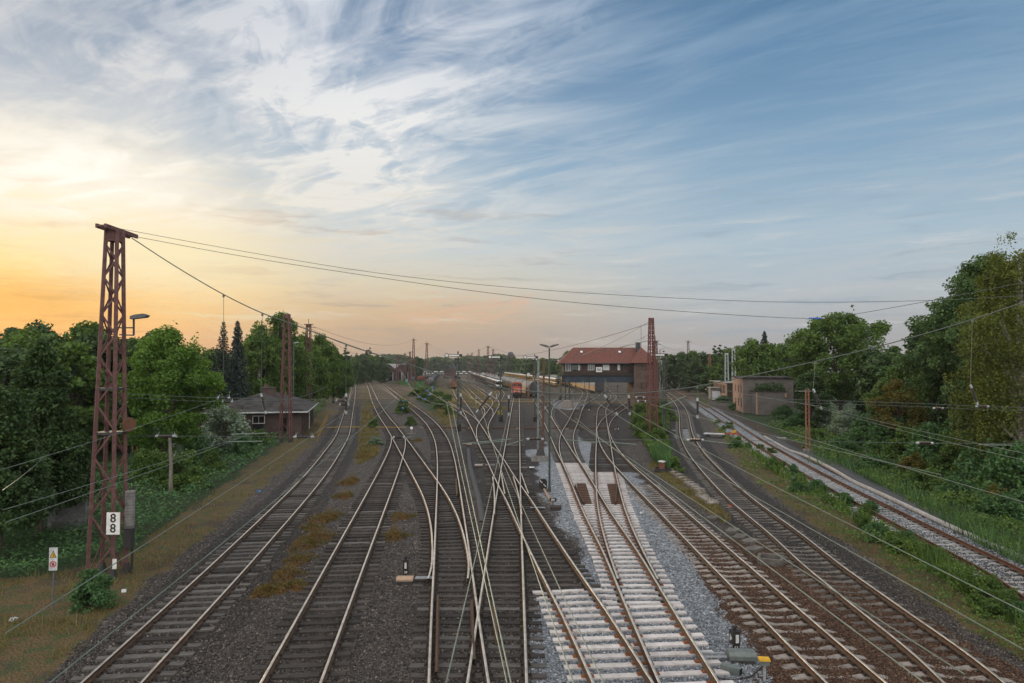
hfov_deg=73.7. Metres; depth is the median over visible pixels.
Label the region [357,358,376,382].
deciduous tree
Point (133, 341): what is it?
deciduous tree
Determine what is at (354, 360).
deciduous tree
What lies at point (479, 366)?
lattice mast
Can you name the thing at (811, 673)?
railway track
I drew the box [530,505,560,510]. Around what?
point machine
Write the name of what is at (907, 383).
lime tree
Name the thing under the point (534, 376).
semaphore signal
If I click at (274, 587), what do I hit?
stonecrop
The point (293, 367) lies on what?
street lamp
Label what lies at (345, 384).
deciduous tree
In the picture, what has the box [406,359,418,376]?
deciduous tree
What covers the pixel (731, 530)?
trough cover
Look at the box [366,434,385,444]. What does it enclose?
shrub
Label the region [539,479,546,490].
dwarf signal
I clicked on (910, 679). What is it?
ballast stones
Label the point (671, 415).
shrub
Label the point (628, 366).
signal box
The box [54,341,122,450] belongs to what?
deciduous tree
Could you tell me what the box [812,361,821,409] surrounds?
dropper
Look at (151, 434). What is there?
shrub
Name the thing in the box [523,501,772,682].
ballast stones
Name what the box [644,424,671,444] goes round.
shrub
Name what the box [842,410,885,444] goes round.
shrub
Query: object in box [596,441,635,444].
steady tube
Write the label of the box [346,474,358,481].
stonecrop
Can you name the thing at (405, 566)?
switch lantern
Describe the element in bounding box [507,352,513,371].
water tower
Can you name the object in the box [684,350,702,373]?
deciduous tree
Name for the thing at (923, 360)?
deciduous tree
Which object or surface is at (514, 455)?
railway track
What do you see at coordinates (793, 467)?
shrub
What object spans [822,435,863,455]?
shrub
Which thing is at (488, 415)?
railway track
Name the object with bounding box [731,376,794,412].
brick building
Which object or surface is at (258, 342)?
birch tree
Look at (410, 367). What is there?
lattice mast
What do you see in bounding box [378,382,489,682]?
railway track
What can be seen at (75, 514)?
garden wall
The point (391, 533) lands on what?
stonecrop
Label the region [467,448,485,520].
cable trough
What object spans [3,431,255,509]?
contact wire
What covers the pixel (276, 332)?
birch tree
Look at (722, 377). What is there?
deciduous tree
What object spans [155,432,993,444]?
cross span wire
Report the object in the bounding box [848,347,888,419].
deciduous tree
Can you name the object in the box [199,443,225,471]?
shrub
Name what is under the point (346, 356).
poplar tree
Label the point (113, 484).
contact wire
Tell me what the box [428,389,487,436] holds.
railway track
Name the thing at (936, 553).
shrub
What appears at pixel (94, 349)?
deciduous tree
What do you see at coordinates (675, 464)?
weeds
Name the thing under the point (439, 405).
shrub
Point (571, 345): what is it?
span wire
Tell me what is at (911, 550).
tall grass
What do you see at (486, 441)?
steady tube
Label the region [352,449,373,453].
stonecrop
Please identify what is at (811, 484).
shrub
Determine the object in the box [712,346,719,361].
poplar tree
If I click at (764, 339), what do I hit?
spruce tree
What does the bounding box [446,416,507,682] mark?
contact wire
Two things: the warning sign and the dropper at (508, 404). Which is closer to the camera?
the warning sign
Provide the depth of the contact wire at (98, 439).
18.39 m
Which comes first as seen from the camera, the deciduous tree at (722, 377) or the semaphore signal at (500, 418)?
the semaphore signal at (500, 418)
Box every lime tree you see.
[877,348,911,392]
[902,334,959,425]
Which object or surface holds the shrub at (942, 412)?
on the ground at (24, 659)
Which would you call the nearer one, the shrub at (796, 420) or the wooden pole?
the wooden pole
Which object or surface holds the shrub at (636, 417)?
on the ground at (24, 659)
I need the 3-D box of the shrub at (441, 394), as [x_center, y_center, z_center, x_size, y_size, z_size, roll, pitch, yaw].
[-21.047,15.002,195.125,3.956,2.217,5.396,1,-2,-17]
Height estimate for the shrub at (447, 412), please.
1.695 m
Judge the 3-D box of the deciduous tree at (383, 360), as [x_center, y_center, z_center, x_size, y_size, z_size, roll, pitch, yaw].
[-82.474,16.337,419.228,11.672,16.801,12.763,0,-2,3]
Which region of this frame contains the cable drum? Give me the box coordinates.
[652,460,671,472]
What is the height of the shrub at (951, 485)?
2.099 m
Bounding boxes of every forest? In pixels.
[199,354,393,372]
[381,353,515,373]
[513,358,559,373]
[658,353,882,376]
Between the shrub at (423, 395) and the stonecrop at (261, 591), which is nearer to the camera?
the stonecrop at (261, 591)
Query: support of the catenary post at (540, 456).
on the ground at (24, 659)
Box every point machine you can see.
[396,576,431,583]
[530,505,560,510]
[701,648,756,664]
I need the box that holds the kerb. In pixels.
[763,435,1021,560]
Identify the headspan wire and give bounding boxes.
[123,229,1023,301]
[132,238,1023,394]
[133,236,1023,319]
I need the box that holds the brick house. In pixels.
[197,385,318,435]
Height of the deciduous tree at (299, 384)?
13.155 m
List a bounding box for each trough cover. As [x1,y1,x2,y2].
[705,515,718,520]
[725,527,739,533]
[732,533,747,540]
[740,537,759,544]
[744,545,763,552]
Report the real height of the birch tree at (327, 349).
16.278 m
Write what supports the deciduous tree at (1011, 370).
on the ground at (24, 659)
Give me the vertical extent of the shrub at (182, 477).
3.390 m
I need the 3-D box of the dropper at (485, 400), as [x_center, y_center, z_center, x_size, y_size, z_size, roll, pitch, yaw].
[-1.147,2.364,27.930,0.679,1.138,0.132,0,-2,0]
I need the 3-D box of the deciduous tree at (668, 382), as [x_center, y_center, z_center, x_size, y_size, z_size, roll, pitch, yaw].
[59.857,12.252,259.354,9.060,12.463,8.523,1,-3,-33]
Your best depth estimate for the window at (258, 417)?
81.60 m
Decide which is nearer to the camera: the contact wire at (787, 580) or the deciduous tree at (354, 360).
the contact wire at (787, 580)
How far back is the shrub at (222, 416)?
66.93 m
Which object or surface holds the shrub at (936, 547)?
on the ground at (24, 659)
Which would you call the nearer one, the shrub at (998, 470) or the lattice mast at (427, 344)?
the shrub at (998, 470)
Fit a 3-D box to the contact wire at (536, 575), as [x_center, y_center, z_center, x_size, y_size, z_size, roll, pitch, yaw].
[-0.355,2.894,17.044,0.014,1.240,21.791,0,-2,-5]
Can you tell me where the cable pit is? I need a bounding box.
[757,552,783,566]
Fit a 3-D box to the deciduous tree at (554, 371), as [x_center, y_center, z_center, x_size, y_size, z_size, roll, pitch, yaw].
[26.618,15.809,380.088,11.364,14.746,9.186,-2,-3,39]
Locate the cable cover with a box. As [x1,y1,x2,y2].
[720,662,741,676]
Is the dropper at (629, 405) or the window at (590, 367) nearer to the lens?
the dropper at (629, 405)
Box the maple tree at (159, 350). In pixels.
[117,320,229,456]
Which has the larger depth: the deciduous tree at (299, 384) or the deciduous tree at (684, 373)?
the deciduous tree at (684, 373)
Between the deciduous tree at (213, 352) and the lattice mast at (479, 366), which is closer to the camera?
the deciduous tree at (213, 352)
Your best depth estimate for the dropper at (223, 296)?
28.02 m
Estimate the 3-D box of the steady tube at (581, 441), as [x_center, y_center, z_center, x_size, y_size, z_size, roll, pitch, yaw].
[2.847,4.071,27.864,1.329,0.160,0.044,0,-2,0]
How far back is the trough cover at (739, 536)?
32.89 m
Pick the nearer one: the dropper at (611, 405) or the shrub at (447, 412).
the dropper at (611, 405)
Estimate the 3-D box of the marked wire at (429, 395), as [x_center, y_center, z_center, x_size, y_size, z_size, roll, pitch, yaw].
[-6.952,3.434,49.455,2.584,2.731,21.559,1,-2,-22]
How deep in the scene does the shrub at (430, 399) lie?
156.51 m
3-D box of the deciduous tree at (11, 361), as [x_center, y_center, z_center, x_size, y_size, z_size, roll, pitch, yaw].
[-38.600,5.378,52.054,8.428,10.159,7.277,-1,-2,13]
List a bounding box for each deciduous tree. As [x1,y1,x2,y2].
[0,319,55,345]
[0,325,58,348]
[0,331,38,347]
[0,346,19,389]
[0,346,71,408]
[0,383,60,558]
[3,332,101,535]
[25,332,89,409]
[50,320,106,346]
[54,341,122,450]
[60,331,75,343]
[73,328,130,447]
[76,332,159,453]
[120,338,169,407]
[126,328,176,346]
[172,351,217,414]
[188,347,234,412]
[195,356,214,423]
[294,351,314,396]
[324,348,355,402]
[334,356,351,397]
[350,353,369,380]
[350,358,361,380]
[352,362,366,384]
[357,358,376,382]
[367,356,378,381]
[374,355,386,380]
[374,362,391,382]
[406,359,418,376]
[410,356,424,380]
[523,361,536,380]
[533,358,550,375]
[550,357,560,374]
[555,350,569,376]
[658,358,676,389]
[663,351,691,390]
[678,361,697,391]
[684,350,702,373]
[686,351,715,392]
[697,366,719,394]
[707,348,732,372]
[708,363,731,385]
[711,354,718,377]
[718,344,751,380]
[776,337,816,406]
[776,343,797,394]
[792,369,832,428]
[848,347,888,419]
[855,345,902,415]
[861,366,909,424]
[898,314,978,403]
[913,278,999,403]
[948,308,1010,394]
[1000,333,1015,421]
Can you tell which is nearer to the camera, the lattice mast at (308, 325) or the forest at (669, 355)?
the lattice mast at (308, 325)
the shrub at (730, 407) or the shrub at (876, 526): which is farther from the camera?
the shrub at (730, 407)
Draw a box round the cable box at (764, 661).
[718,656,770,681]
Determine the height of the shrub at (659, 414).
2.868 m
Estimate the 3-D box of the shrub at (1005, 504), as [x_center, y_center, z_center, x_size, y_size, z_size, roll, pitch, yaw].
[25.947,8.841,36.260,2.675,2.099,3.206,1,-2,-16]
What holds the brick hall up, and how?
on the ground at (24, 659)
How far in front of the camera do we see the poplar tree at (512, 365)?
638.89 m
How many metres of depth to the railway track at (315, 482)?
26.34 m
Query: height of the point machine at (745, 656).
0.306 m
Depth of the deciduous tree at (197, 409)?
90.41 m
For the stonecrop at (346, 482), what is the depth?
48.48 m
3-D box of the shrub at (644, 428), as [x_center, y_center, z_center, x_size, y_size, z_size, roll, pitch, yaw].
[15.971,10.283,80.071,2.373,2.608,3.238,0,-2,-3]
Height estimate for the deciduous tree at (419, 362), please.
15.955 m
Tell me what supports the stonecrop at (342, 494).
on the ground at (24, 659)
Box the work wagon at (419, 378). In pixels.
[417,376,423,380]
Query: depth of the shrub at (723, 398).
164.94 m
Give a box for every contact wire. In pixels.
[2,399,217,469]
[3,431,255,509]
[5,413,343,633]
[5,432,253,522]
[49,399,395,682]
[224,386,326,401]
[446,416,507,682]
[447,406,507,682]
[451,403,511,682]
[481,409,573,682]
[500,456,603,682]
[566,415,964,674]
[578,420,924,682]
[609,410,1023,649]
[630,410,1023,611]
[651,404,940,474]
[676,375,814,405]
[722,410,1023,502]
[816,405,1021,452]
[818,407,1021,459]
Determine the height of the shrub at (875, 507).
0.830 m
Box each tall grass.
[393,379,1023,564]
[704,396,1023,633]
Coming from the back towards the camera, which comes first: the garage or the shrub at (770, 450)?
the garage
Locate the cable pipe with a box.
[543,488,552,503]
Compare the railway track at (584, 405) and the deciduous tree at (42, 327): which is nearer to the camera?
the deciduous tree at (42, 327)
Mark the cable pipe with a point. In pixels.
(546, 493)
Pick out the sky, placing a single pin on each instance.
(808, 158)
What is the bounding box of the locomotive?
[511,382,521,396]
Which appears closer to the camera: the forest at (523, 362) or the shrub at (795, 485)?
the shrub at (795, 485)
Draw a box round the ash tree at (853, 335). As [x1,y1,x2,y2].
[784,305,891,410]
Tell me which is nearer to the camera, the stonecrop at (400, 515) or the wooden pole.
the stonecrop at (400, 515)
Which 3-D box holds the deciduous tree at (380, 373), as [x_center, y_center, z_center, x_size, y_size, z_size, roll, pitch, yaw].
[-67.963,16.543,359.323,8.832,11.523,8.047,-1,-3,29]
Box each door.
[253,424,264,431]
[712,391,719,399]
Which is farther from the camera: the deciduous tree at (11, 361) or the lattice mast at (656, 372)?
the lattice mast at (656, 372)
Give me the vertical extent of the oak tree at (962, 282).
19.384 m
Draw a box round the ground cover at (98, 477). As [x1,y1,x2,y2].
[0,397,331,584]
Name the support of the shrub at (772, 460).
on the ground at (24, 659)
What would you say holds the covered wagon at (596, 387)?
on the railway track at (584, 405)
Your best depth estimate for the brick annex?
119.02 m
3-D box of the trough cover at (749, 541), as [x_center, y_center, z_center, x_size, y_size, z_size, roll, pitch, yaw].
[11.192,9.395,32.109,0.900,0.140,0.500,2,-3,-42]
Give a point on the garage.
(714, 392)
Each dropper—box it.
[222,294,224,380]
[260,313,266,413]
[345,344,347,413]
[459,380,461,413]
[476,385,491,412]
[507,388,509,415]
[604,394,617,415]
[628,393,630,415]
[696,386,698,418]
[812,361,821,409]
[969,319,978,405]
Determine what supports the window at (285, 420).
in the brick house
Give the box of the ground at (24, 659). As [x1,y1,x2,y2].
[0,371,1023,682]
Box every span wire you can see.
[135,394,1023,407]
[137,398,1023,410]
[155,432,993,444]
[430,324,646,357]
[437,340,649,364]
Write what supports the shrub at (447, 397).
on the ground at (24, 659)
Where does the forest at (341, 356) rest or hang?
on the ground at (24, 659)
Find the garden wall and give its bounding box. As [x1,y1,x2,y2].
[47,498,87,529]
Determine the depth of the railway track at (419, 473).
45.17 m
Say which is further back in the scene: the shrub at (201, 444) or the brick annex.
the brick annex
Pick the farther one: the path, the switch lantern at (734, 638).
the path
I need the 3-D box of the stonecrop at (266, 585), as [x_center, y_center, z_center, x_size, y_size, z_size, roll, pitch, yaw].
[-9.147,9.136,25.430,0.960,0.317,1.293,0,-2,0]
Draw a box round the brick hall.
[709,380,732,400]
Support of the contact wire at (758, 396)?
hanging from the cross span wire at (642, 401)
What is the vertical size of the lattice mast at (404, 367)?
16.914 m
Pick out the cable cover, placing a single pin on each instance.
(734, 670)
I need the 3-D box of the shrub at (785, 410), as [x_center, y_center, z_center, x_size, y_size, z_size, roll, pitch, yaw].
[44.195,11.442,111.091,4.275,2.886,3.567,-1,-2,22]
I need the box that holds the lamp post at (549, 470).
[540,344,558,491]
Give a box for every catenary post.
[531,359,547,461]
[797,389,813,452]
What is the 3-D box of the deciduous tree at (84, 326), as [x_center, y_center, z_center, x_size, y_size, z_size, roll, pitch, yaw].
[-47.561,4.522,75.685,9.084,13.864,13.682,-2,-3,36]
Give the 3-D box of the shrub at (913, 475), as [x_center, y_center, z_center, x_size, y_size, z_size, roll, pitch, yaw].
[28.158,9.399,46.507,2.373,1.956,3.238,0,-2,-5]
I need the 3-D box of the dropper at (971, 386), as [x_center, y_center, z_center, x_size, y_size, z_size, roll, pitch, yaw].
[18.909,0.853,27.988,0.344,3.549,0.132,0,-2,0]
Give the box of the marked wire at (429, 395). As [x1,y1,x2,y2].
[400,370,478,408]
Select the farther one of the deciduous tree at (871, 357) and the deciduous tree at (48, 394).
the deciduous tree at (871, 357)
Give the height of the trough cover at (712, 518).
0.140 m
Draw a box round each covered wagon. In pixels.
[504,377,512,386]
[509,378,517,387]
[522,380,539,396]
[576,383,585,389]
[585,383,603,392]
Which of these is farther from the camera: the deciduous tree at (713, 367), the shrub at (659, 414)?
the deciduous tree at (713, 367)
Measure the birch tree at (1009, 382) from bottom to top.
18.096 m
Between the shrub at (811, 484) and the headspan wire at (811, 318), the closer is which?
the headspan wire at (811, 318)
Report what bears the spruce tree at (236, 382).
on the ground at (24, 659)
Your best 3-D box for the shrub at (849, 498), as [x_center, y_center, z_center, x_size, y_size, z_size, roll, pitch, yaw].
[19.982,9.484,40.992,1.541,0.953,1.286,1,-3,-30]
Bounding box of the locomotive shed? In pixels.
[383,364,409,380]
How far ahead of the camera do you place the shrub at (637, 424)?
82.28 m
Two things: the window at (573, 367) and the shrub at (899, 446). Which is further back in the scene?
the window at (573, 367)
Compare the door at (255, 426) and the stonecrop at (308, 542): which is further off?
the door at (255, 426)
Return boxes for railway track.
[69,387,355,682]
[244,438,405,682]
[366,382,481,582]
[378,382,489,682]
[409,397,599,682]
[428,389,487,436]
[450,379,733,682]
[459,374,498,405]
[463,384,493,418]
[476,385,503,459]
[492,476,522,516]
[498,373,570,428]
[501,473,529,495]
[523,392,719,682]
[559,384,588,475]
[569,392,601,419]
[589,390,659,583]
[596,386,628,434]
[597,432,890,682]
[659,389,1015,682]
[663,382,1023,602]
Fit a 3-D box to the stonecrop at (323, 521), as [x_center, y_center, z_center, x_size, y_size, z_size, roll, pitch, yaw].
[-10.034,9.441,36.619,2.559,0.586,3.412,1,-2,-26]
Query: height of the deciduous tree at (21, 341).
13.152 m
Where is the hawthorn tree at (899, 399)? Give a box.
[866,379,930,442]
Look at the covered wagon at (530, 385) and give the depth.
187.51 m
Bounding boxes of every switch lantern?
[403,556,408,575]
[729,625,740,647]
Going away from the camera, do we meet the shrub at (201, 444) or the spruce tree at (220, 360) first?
the shrub at (201, 444)
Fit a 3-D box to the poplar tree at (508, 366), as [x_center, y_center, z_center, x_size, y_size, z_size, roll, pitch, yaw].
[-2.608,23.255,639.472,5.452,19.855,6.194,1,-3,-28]
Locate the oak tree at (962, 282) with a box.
[891,253,1023,436]
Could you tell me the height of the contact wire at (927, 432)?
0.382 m
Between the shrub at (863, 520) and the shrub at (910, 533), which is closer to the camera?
the shrub at (910, 533)
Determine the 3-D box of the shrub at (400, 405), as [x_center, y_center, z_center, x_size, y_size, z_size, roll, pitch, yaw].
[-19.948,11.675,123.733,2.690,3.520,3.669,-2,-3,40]
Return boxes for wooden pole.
[168,434,177,493]
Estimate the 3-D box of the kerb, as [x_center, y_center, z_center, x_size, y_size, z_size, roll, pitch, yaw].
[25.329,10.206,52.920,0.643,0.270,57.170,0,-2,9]
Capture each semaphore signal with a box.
[445,351,461,431]
[488,354,502,420]
[524,354,537,421]
[649,351,668,434]
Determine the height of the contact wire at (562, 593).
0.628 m
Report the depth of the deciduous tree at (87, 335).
68.90 m
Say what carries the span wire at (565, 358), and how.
attached to the lattice mast at (427, 344)
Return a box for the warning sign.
[49,547,57,609]
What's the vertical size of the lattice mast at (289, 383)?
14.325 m
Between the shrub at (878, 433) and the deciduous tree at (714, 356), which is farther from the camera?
the deciduous tree at (714, 356)
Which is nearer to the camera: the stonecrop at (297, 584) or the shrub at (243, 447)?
the stonecrop at (297, 584)
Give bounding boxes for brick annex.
[750,382,787,414]
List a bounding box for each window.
[252,416,264,423]
[280,418,286,432]
[566,364,570,370]
[571,365,577,369]
[588,365,594,369]
[603,365,608,369]
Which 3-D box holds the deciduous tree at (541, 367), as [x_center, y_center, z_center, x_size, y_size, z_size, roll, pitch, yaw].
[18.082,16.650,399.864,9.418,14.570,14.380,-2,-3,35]
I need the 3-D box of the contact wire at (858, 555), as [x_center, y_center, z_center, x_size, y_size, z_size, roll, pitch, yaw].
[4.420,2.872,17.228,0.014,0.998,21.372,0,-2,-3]
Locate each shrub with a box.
[66,565,118,613]
[127,445,166,482]
[130,427,175,460]
[153,444,214,490]
[180,433,210,463]
[197,403,252,450]
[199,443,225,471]
[228,434,257,456]
[248,426,273,443]
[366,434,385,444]
[367,417,378,426]
[394,398,411,413]
[404,416,418,424]
[406,389,423,395]
[414,386,431,391]
[415,393,434,399]
[424,393,441,403]
[430,399,450,408]
[433,391,444,396]
[442,394,453,400]
[443,407,456,414]
[628,410,648,428]
[629,402,645,417]
[631,420,642,436]
[637,419,656,435]
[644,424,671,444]
[647,409,661,421]
[651,419,664,430]
[656,404,680,420]
[714,395,730,400]
[725,421,734,428]
[728,402,735,409]
[728,441,742,447]
[765,457,777,468]
[766,447,778,452]
[770,403,793,418]
[773,460,787,470]
[779,412,814,429]
[786,464,798,474]
[788,480,807,491]
[789,473,806,483]
[800,428,828,440]
[803,478,829,492]
[810,401,847,428]
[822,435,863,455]
[824,491,850,502]
[827,405,860,436]
[838,492,858,506]
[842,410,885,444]
[851,452,893,470]
[857,502,873,515]
[857,514,875,530]
[858,519,889,542]
[859,500,884,512]
[863,413,907,453]
[879,421,919,457]
[884,535,908,556]
[897,452,928,473]
[897,528,918,546]
[899,417,964,464]
[904,467,944,492]
[914,541,947,557]
[921,553,953,570]
[925,426,971,472]
[927,549,946,563]
[929,394,968,448]
[934,473,982,505]
[943,433,1013,485]
[958,403,1002,443]
[960,574,984,593]
[963,583,998,607]
[967,488,1023,527]
[971,595,1011,618]
[975,432,1023,501]
[981,571,1006,598]
[984,484,1012,510]
[991,583,1023,617]
[1000,601,1023,625]
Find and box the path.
[767,436,1023,554]
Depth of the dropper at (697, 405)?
27.89 m
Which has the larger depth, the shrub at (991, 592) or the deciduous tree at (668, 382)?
the deciduous tree at (668, 382)
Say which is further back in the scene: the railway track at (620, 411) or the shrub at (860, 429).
the railway track at (620, 411)
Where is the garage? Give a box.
[707,387,719,399]
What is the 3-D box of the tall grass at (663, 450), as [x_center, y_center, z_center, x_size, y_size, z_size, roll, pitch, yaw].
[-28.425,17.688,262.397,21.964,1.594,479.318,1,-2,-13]
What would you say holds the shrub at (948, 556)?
on the ground at (24, 659)
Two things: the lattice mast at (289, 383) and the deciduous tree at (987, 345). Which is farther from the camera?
the lattice mast at (289, 383)
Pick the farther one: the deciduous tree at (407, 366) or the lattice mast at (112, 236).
the deciduous tree at (407, 366)
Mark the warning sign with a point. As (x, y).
(53, 556)
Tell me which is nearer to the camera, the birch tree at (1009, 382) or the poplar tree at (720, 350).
the birch tree at (1009, 382)
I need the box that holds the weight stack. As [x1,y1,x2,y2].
[123,437,135,569]
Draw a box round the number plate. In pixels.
[549,498,556,501]
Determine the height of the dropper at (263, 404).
4.152 m
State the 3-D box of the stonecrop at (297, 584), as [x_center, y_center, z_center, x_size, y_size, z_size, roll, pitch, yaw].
[-8.171,9.053,25.851,1.497,0.424,2.062,0,-2,0]
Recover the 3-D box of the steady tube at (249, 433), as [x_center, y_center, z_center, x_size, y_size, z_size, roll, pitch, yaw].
[-10.723,3.766,27.876,1.480,0.079,0.044,0,-2,0]
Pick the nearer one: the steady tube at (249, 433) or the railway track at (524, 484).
the steady tube at (249, 433)
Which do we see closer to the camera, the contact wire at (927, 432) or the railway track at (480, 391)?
the contact wire at (927, 432)
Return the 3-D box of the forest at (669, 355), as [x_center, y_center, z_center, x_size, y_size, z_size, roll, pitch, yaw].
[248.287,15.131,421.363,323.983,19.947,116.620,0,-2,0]
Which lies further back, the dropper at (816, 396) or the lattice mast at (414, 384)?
the lattice mast at (414, 384)
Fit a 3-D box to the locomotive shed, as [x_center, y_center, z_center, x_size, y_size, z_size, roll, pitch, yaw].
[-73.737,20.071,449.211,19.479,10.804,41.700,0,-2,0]
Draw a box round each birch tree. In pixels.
[240,320,287,396]
[243,311,315,398]
[295,332,331,405]
[310,332,347,405]
[941,231,1023,481]
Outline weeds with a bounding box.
[632,394,1023,658]
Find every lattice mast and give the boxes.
[82,223,149,578]
[277,314,292,442]
[303,319,314,400]
[396,353,398,384]
[403,354,405,381]
[408,352,411,385]
[411,337,415,387]
[424,343,428,387]
[471,353,472,376]
[477,350,479,380]
[486,346,489,384]
[645,318,658,431]
[652,336,660,409]
[708,354,710,391]
[725,353,728,381]
[732,349,735,381]
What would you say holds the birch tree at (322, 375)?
on the ground at (24, 659)
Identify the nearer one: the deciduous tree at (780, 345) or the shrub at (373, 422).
the shrub at (373, 422)
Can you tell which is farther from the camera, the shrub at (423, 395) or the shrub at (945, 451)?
the shrub at (423, 395)
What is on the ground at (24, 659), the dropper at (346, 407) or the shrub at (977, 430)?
the shrub at (977, 430)
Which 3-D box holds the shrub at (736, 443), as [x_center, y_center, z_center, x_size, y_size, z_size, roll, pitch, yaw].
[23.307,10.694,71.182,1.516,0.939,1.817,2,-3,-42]
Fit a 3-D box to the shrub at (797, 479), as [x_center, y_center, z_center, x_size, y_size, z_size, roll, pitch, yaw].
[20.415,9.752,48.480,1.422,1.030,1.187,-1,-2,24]
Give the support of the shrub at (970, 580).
on the ground at (24, 659)
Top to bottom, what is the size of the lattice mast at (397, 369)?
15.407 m
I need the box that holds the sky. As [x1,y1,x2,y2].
[0,0,1023,369]
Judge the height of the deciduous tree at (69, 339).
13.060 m
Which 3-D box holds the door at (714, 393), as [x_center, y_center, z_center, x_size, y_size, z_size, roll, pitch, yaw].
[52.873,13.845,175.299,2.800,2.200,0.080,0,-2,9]
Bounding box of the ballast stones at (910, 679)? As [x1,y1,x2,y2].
[657,503,1023,682]
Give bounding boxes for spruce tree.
[212,322,230,404]
[218,321,252,403]
[760,330,768,345]
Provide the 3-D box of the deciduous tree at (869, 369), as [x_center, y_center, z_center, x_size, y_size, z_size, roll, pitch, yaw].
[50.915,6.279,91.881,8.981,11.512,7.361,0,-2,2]
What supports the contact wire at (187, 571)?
hanging from the cross span wire at (637, 397)
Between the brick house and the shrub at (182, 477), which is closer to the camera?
the shrub at (182, 477)
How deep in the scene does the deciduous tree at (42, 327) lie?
83.53 m
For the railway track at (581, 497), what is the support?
on the ground at (24, 659)
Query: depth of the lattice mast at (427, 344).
266.35 m
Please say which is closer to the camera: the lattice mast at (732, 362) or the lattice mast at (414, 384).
the lattice mast at (732, 362)
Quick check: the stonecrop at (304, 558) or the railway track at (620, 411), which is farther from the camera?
the railway track at (620, 411)
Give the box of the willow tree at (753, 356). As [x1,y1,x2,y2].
[730,338,788,392]
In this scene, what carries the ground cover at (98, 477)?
on the ground at (24, 659)
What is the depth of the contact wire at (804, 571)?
8.82 m
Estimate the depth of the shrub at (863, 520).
34.64 m
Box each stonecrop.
[245,585,276,601]
[260,581,277,590]
[266,581,290,595]
[270,561,308,583]
[274,576,308,593]
[279,550,319,566]
[285,532,330,552]
[298,520,326,532]
[299,526,341,545]
[306,512,338,525]
[319,506,345,521]
[329,489,353,499]
[334,478,357,485]
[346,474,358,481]
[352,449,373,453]
[353,452,373,459]
[379,523,415,542]
[387,512,415,522]
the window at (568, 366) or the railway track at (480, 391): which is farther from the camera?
the railway track at (480, 391)
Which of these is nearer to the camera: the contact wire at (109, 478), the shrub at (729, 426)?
the contact wire at (109, 478)
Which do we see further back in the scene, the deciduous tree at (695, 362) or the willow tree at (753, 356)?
the deciduous tree at (695, 362)
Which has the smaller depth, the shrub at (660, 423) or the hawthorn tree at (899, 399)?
the hawthorn tree at (899, 399)
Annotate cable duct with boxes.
[420,427,615,429]
[456,401,551,401]
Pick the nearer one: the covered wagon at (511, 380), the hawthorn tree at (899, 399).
the hawthorn tree at (899, 399)
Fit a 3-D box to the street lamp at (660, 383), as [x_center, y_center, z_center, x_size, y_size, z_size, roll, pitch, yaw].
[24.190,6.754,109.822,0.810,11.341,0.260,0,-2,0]
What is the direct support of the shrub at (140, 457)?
on the ground at (24, 659)
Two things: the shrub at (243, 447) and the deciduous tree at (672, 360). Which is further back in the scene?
the deciduous tree at (672, 360)
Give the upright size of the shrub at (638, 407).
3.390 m
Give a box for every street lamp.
[293,342,298,395]
[660,348,664,405]
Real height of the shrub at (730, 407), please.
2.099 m
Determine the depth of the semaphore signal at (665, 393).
80.96 m
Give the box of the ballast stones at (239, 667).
[41,501,1023,682]
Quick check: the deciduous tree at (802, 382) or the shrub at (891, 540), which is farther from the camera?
the deciduous tree at (802, 382)
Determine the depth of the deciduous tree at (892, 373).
77.57 m
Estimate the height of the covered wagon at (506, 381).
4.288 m
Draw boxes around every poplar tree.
[343,348,350,364]
[506,356,511,374]
[510,356,513,371]
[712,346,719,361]
[717,345,722,357]
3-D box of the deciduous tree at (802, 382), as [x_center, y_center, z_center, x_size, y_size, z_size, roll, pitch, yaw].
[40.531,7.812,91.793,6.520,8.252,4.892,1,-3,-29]
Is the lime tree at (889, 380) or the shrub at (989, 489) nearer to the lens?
the shrub at (989, 489)
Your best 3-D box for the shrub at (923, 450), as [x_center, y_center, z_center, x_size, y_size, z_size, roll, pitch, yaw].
[35.201,8.624,56.840,5.344,4.722,4.459,-2,-3,40]
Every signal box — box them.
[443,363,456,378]
[556,342,658,407]
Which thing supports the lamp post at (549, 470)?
on the ground at (24, 659)
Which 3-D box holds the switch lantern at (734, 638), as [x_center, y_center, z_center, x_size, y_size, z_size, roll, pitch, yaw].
[6.420,8.605,19.670,0.248,0.828,0.246,0,-2,-10]
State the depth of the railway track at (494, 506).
42.59 m
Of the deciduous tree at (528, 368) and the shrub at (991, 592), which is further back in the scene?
the deciduous tree at (528, 368)
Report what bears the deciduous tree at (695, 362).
on the ground at (24, 659)
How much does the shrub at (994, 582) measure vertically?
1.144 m
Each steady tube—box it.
[229,441,262,441]
[231,433,267,434]
[462,439,510,443]
[566,439,597,442]
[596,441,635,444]
[978,444,1011,445]

